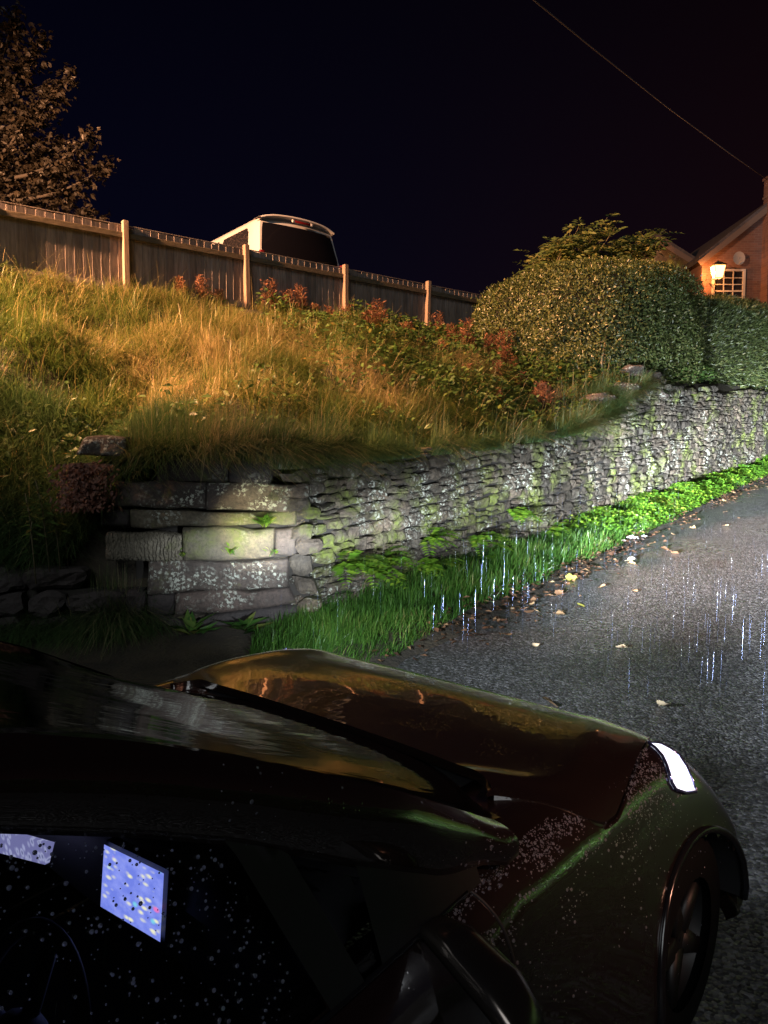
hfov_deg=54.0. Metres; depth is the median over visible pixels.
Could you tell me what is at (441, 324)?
dry weed
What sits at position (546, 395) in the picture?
dry weed
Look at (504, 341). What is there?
dry weed
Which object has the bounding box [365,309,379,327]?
dry weed
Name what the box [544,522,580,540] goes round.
fern
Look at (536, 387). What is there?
dry weed
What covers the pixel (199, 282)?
dry weed
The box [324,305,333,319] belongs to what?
dry weed
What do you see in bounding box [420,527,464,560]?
fern
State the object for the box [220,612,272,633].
dock plant
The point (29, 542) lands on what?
nettle
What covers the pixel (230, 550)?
wall plant
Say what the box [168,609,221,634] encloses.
dock plant
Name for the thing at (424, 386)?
dock plant
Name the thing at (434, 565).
fern
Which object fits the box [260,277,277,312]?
dry weed
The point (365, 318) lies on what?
dry weed
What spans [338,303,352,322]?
dry weed
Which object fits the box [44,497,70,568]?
nettle
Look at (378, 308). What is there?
dry weed
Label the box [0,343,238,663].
grass
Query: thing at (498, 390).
dry weed
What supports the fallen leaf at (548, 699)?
on the road
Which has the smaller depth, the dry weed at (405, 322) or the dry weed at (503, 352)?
the dry weed at (503, 352)
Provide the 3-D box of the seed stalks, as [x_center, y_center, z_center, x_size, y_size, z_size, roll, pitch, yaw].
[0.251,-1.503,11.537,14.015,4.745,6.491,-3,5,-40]
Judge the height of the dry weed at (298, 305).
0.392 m
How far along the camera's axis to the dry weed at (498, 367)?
12.26 m
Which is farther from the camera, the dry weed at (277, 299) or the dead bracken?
the dry weed at (277, 299)
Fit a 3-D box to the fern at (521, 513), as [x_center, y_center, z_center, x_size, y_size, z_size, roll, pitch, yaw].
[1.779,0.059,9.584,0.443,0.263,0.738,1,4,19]
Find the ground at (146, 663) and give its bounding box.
[0,277,767,684]
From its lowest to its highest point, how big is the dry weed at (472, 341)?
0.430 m
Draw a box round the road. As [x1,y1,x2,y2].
[50,480,767,1023]
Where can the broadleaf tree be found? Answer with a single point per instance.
(40, 163)
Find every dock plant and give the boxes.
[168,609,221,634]
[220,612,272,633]
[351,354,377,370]
[380,342,412,368]
[414,380,438,393]
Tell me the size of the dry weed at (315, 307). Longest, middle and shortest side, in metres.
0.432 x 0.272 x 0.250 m
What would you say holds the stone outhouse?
on the ground at (146, 663)
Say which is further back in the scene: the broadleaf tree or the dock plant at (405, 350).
the broadleaf tree
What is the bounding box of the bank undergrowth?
[0,287,716,550]
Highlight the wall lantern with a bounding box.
[709,260,726,285]
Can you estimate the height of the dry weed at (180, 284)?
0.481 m
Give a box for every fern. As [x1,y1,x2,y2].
[331,549,402,591]
[362,545,435,588]
[415,557,469,578]
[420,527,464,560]
[467,531,516,555]
[478,546,500,560]
[506,507,543,524]
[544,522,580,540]
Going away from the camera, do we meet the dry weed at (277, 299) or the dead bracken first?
the dead bracken
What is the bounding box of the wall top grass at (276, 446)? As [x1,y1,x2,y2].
[19,360,680,659]
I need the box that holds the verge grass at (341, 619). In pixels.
[243,464,767,660]
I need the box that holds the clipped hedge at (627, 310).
[466,253,711,387]
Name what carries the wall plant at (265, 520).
attached to the gate pier
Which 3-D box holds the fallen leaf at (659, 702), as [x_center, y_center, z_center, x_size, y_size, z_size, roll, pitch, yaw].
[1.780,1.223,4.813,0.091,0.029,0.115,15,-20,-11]
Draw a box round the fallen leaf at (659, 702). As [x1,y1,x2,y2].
[656,700,670,705]
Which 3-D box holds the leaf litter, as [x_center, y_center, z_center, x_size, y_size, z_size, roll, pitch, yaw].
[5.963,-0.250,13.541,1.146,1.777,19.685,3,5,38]
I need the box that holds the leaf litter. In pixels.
[371,468,767,661]
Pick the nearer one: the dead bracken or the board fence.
the dead bracken
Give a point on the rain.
(601, 603)
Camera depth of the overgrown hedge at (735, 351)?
17.04 m
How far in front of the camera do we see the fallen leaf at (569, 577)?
8.37 m
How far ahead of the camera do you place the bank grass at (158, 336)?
9.81 m
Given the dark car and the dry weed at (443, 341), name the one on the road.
the dark car
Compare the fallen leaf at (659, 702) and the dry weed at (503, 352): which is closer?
the fallen leaf at (659, 702)
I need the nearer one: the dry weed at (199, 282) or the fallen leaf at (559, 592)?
the fallen leaf at (559, 592)
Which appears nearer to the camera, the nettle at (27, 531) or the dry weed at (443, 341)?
the nettle at (27, 531)
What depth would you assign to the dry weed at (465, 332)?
13.41 m
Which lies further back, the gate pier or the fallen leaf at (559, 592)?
the fallen leaf at (559, 592)
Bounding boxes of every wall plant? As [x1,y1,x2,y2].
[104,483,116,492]
[221,542,238,554]
[253,513,275,527]
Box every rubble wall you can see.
[0,564,147,638]
[279,364,767,605]
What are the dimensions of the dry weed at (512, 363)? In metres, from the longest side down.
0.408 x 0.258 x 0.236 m
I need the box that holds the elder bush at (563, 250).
[514,213,683,283]
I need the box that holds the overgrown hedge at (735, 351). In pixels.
[685,292,767,390]
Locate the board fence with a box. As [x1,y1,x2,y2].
[0,200,499,330]
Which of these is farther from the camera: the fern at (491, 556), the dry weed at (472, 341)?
the dry weed at (472, 341)
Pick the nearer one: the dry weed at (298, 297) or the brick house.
the dry weed at (298, 297)
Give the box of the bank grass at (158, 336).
[0,258,633,651]
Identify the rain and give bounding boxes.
[324,477,767,777]
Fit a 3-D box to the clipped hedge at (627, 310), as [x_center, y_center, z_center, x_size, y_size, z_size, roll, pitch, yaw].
[4.094,-3.460,15.072,3.775,3.372,5.633,3,5,39]
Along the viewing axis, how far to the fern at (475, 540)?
8.84 m
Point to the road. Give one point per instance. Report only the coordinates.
(718, 742)
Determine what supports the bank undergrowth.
on the ground at (146, 663)
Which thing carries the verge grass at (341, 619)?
on the ground at (146, 663)
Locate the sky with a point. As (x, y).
(436, 141)
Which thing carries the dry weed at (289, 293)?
on the ground at (146, 663)
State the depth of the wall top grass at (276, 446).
6.93 m
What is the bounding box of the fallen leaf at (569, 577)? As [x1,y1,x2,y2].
[565,574,576,580]
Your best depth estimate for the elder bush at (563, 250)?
16.42 m
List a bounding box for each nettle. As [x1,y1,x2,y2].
[19,493,45,583]
[19,522,39,588]
[32,480,60,571]
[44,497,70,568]
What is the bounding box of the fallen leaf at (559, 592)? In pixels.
[554,589,562,594]
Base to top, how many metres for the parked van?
2.116 m
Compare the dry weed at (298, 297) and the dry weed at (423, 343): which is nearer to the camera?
the dry weed at (423, 343)
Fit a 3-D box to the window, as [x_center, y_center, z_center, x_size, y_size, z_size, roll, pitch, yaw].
[11.650,-7.480,25.510,1.113,1.449,0.080,0,4,0]
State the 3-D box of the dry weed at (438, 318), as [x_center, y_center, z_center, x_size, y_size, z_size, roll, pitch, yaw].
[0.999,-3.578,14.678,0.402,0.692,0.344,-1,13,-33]
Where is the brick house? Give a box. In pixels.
[679,176,767,303]
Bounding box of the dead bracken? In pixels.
[46,460,122,513]
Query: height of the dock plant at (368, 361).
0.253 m
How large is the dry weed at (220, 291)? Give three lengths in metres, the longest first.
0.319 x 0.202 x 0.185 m
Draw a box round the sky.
[0,0,767,298]
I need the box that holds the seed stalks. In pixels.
[0,250,626,613]
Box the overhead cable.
[533,0,766,179]
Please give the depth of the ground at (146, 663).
7.03 m
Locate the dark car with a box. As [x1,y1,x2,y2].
[0,641,748,1023]
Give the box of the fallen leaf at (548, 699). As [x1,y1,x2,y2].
[542,697,556,705]
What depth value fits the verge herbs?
12.61 m
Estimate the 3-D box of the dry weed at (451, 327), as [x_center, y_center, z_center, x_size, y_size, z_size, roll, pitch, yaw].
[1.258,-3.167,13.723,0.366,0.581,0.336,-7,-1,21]
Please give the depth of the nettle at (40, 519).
6.61 m
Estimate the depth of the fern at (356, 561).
7.13 m
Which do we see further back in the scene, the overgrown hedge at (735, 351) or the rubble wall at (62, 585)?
the overgrown hedge at (735, 351)
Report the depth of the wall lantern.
24.76 m
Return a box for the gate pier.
[76,435,323,629]
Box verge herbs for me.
[562,455,767,538]
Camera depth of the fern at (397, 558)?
7.45 m
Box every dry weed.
[173,275,188,298]
[193,274,207,302]
[214,288,224,300]
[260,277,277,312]
[269,292,280,313]
[281,288,296,310]
[292,283,308,308]
[295,303,303,316]
[308,302,320,317]
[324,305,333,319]
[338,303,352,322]
[357,309,368,323]
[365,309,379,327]
[366,298,388,326]
[399,321,413,333]
[414,335,425,352]
[427,310,443,338]
[433,323,445,338]
[436,338,449,352]
[445,322,459,348]
[455,317,475,345]
[466,335,477,349]
[481,333,497,352]
[492,359,503,378]
[492,387,509,401]
[494,328,515,353]
[497,345,514,366]
[507,356,517,373]
[514,371,526,384]
[529,380,545,404]
[536,382,555,411]
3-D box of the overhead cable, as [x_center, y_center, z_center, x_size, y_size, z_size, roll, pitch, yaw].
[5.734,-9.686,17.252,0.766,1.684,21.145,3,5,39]
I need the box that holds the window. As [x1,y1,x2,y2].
[711,269,745,298]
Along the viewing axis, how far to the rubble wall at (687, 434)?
10.00 m
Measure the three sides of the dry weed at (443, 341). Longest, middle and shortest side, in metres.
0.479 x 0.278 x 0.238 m
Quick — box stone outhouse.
[631,231,696,285]
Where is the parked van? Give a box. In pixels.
[211,214,341,268]
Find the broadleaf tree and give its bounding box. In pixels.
[0,0,119,223]
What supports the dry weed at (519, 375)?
on the ground at (146, 663)
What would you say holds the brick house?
on the ground at (146, 663)

